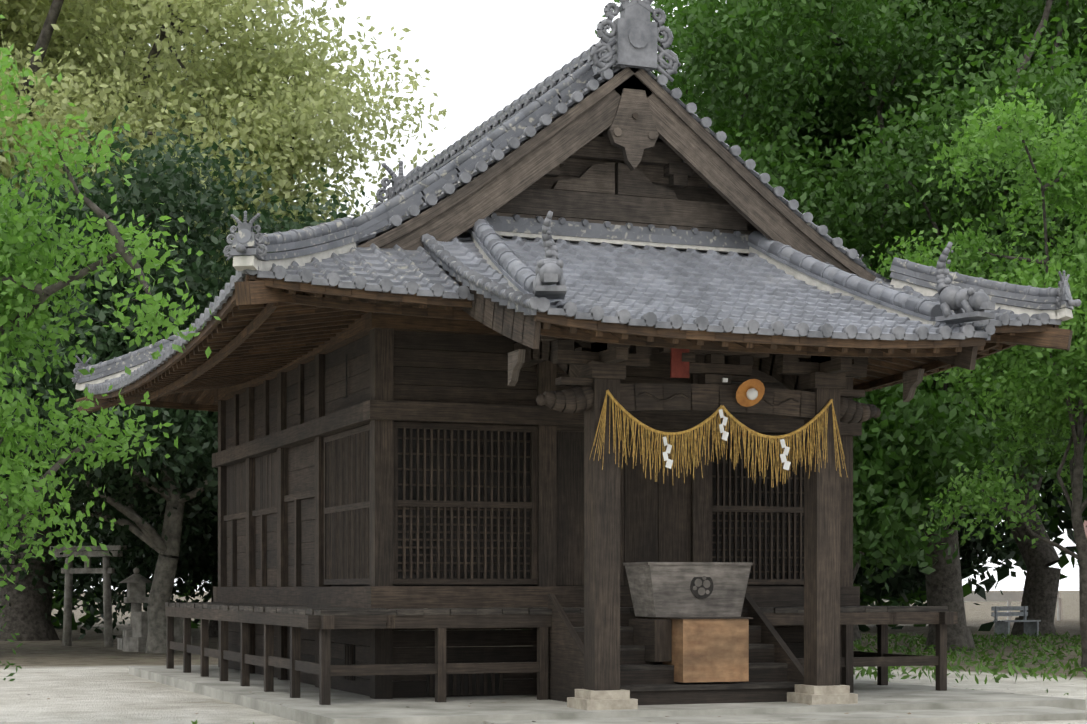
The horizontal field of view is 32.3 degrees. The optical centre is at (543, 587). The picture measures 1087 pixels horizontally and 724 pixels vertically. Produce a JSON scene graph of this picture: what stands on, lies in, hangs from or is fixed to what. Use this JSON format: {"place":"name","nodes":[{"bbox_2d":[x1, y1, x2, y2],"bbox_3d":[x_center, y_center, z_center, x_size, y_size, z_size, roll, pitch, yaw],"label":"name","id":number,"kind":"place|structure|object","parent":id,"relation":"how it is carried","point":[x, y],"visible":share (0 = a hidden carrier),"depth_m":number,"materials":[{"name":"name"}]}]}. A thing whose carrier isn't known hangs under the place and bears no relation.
{"place":"outdoors","nodes":[
{"label":"outdoors","id":0,"kind":"place"},
{"bbox_2d":[0,591,1086,723],"bbox_3d":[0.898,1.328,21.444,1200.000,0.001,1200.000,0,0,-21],"label":"ground","id":1,"kind":"structure","parent":0,"point":[87,672],"depth_m":27.05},
{"bbox_2d":[0,371,22,680],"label":"spray tree","id":2,"kind":"object","parent":1,"relation":"on","point":[14,652],"visible":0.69,"depth_m":16.21,"materials":[{"name":"green plant"}]},
{"bbox_2d":[50,545,126,646],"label":"stone torii","id":3,"kind":"object","parent":1,"relation":"on","point":[70,571],"visible":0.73,"depth_m":42.08,"materials":[{"name":"grey stone"}]},
{"bbox_2d":[0,147,202,567],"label":"dark tree","id":4,"kind":"object","parent":1,"relation":"on","point":[86,491],"visible":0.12,"depth_m":36.87,"materials":[{"name":"green plant"}]},
{"bbox_2d":[0,459,217,639],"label":"dark tree","id":5,"kind":"object","parent":1,"relation":"on","point":[199,551],"visible":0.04,"depth_m":46.96,"materials":[{"name":"green plant"}]},
{"bbox_2d":[0,15,220,600],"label":"tree","id":6,"kind":"object","parent":1,"relation":"on","point":[21,277],"visible":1,"depth_m":15.39,"materials":[{"name":"green plant"}]},
{"bbox_2d":[117,568,151,649],"bbox_3d":[-8.712,0.453,40.160,0.700,1.750,0.800,0,0,-21],"label":"stone lantern","id":7,"kind":"object","parent":1,"relation":"on","point":[136,597],"visible":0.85,"depth_m":40.00,"materials":[{"name":"grey stone"}]},
{"bbox_2d":[0,0,312,229],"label":"camphor tree","id":8,"kind":"object","parent":1,"relation":"on","point":[31,38],"visible":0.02,"depth_m":47.60,"materials":[{"name":"green plant"}]},
{"bbox_2d":[123,611,191,651],"bbox_3d":[-8.043,0.915,39.139,1.300,0.825,0.600,0,0,-44],"label":"stone monument","id":9,"kind":"object","parent":1,"relation":"on","point":[136,641],"visible":0.5,"depth_m":38.75,"materials":[{"name":"grey stone"}]},
{"bbox_2d":[0,86,371,652],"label":"dark tree","id":10,"kind":"object","parent":1,"relation":"on","point":[183,427],"visible":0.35,"depth_m":34.84,"materials":[{"name":"green plant"}]},
{"bbox_2d":[0,0,399,640],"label":"camphor tree","id":11,"kind":"object","parent":1,"relation":"on","point":[28,608],"visible":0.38,"depth_m":44.98,"materials":[{"name":"green plant"}]},
{"bbox_2d":[0,7,446,292],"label":"camphor tree","id":12,"kind":"object","parent":1,"relation":"on","point":[304,122],"visible":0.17,"depth_m":44.43,"materials":[{"name":"green plant"}]},
{"bbox_2d":[161,167,423,647],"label":"dark tree","id":13,"kind":"object","parent":1,"relation":"on","point":[277,228],"depth_m":40.89,"materials":[{"name":"green plant"}]},
{"bbox_2d":[0,37,1086,631],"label":"distant treeline","id":14,"kind":"object","parent":1,"relation":"on","point":[914,597],"depth_m":59.42,"materials":[{"name":"green plant"}]},
{"bbox_2d":[19,631,1086,723],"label":"weedy grass","id":15,"kind":"structure","parent":1,"relation":"on","point":[1020,663],"depth_m":34.22,"materials":[{"name":"green plant"}]},
{"bbox_2d":[129,662,1086,723],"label":"concrete shrine pad","id":16,"kind":"object","parent":1,"relation":"on","point":[923,704],"visible":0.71,"depth_m":19.05,"materials":[{"name":"grey concrete"}]},
{"bbox_2d":[212,312,861,698],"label":"shrine building","id":17,"kind":"structure","parent":16,"relation":"on","point":[380,460],"depth_m":21.18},
{"bbox_2d":[76,266,1072,412],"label":"roof eaves","id":18,"kind":"object","parent":17,"relation":"on","point":[262,326],"visible":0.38,"depth_m":19.37,"materials":[{"name":"brown wood"}]},
{"bbox_2d":[71,0,1080,394],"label":"shrine roof tiles","id":19,"kind":"object","parent":18,"relation":"on","point":[691,278],"visible":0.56,"depth_m":20.37,"materials":[{"name":"grey tile"}]},
{"bbox_2d":[15,294,173,340],"bbox_3d":[-6.465,-3.723,18.738,0.108,1.710,8.445,0,0,32],"label":"power wire","id":20,"kind":"object","parent":19,"relation":"attached to","point":[110,324],"visible":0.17,"depth_m":21.17,"materials":[{"name":"rubber"}]},
{"bbox_2d":[357,67,875,280],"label":"shrine gables","id":21,"kind":"object","parent":18,"relation":"on","point":[601,154],"visible":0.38,"depth_m":21.41,"materials":[{"name":"brown wood"}]},
{"bbox_2d":[165,593,957,704],"bbox_3d":[-0.193,0.678,24.282,7.780,1.220,10.720,0,0,-21],"label":"veranda","id":22,"kind":"object","parent":16,"relation":"on","point":[776,669],"visible":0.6,"depth_m":20.12,"materials":[{"name":"brown wood"}]},
{"bbox_2d":[508,324,924,709],"bbox_3d":[1.458,-0.777,19.989,4.590,3.970,3.012,0,0,-21],"label":"entrance porch","id":23,"kind":"object","parent":16,"relation":"on","point":[693,626],"visible":0.98,"depth_m":19.43,"materials":[{"name":"brown wood"}]},
{"bbox_2d":[595,0,1086,650],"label":"tree","id":24,"kind":"object","parent":1,"relation":"on","point":[731,38],"visible":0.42,"depth_m":36.35,"materials":[{"name":"green plant"}]},
{"bbox_2d":[680,0,1084,644],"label":"tree","id":25,"kind":"object","parent":1,"relation":"on","point":[822,136],"visible":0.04,"depth_m":40.90,"materials":[{"name":"green plant"}]},
{"bbox_2d":[733,0,1081,635],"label":"tree","id":26,"kind":"object","parent":1,"relation":"on","point":[1040,592],"depth_m":51.08,"materials":[{"name":"brown plant"}]},
{"bbox_2d":[853,271,1046,593],"bbox_3d":[5.801,-2.180,35.697,7.488,7.617,6.949,0,0,-7],"label":"tree","id":27,"kind":"object","parent":1,"relation":"on","point":[901,462],"visible":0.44,"depth_m":33.82,"materials":[{"name":"green plant"}]},
{"bbox_2d":[853,475,1052,605],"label":"tree","id":28,"kind":"object","parent":1,"relation":"on","point":[973,548],"visible":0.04,"depth_m":55.71,"materials":[{"name":"green plant"}]},
{"bbox_2d":[856,0,1086,502],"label":"tree","id":29,"kind":"object","parent":1,"relation":"on","point":[959,49],"visible":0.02,"depth_m":40.54,"materials":[{"name":"green plant"}]},
{"bbox_2d":[882,592,1061,619],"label":"wall","id":30,"kind":"structure","parent":1,"relation":"on","point":[1008,597],"depth_m":75.31,"materials":[{"name":"white concrete"}]},
{"bbox_2d":[869,81,1086,671],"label":"tree","id":31,"kind":"object","parent":1,"relation":"on","point":[1057,379],"visible":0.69,"depth_m":29.23,"materials":[{"name":"green plant"}]},
{"bbox_2d":[991,606,1040,637],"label":"park bench","id":32,"kind":"object","parent":1,"relation":"on","point":[1031,627],"visible":0.88,"depth_m":49.55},
{"bbox_2d":[54,0,1078,590],"label":"sky","id":33,"kind":"structure","parent":0,"point":[480,56],"materials":[{"name":"white"}]},
{"bbox_2d":[1083,520,1086,537],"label":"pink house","id":34,"kind":"structure","parent":0,"point":[1085,525],"depth_m":74.31,"materials":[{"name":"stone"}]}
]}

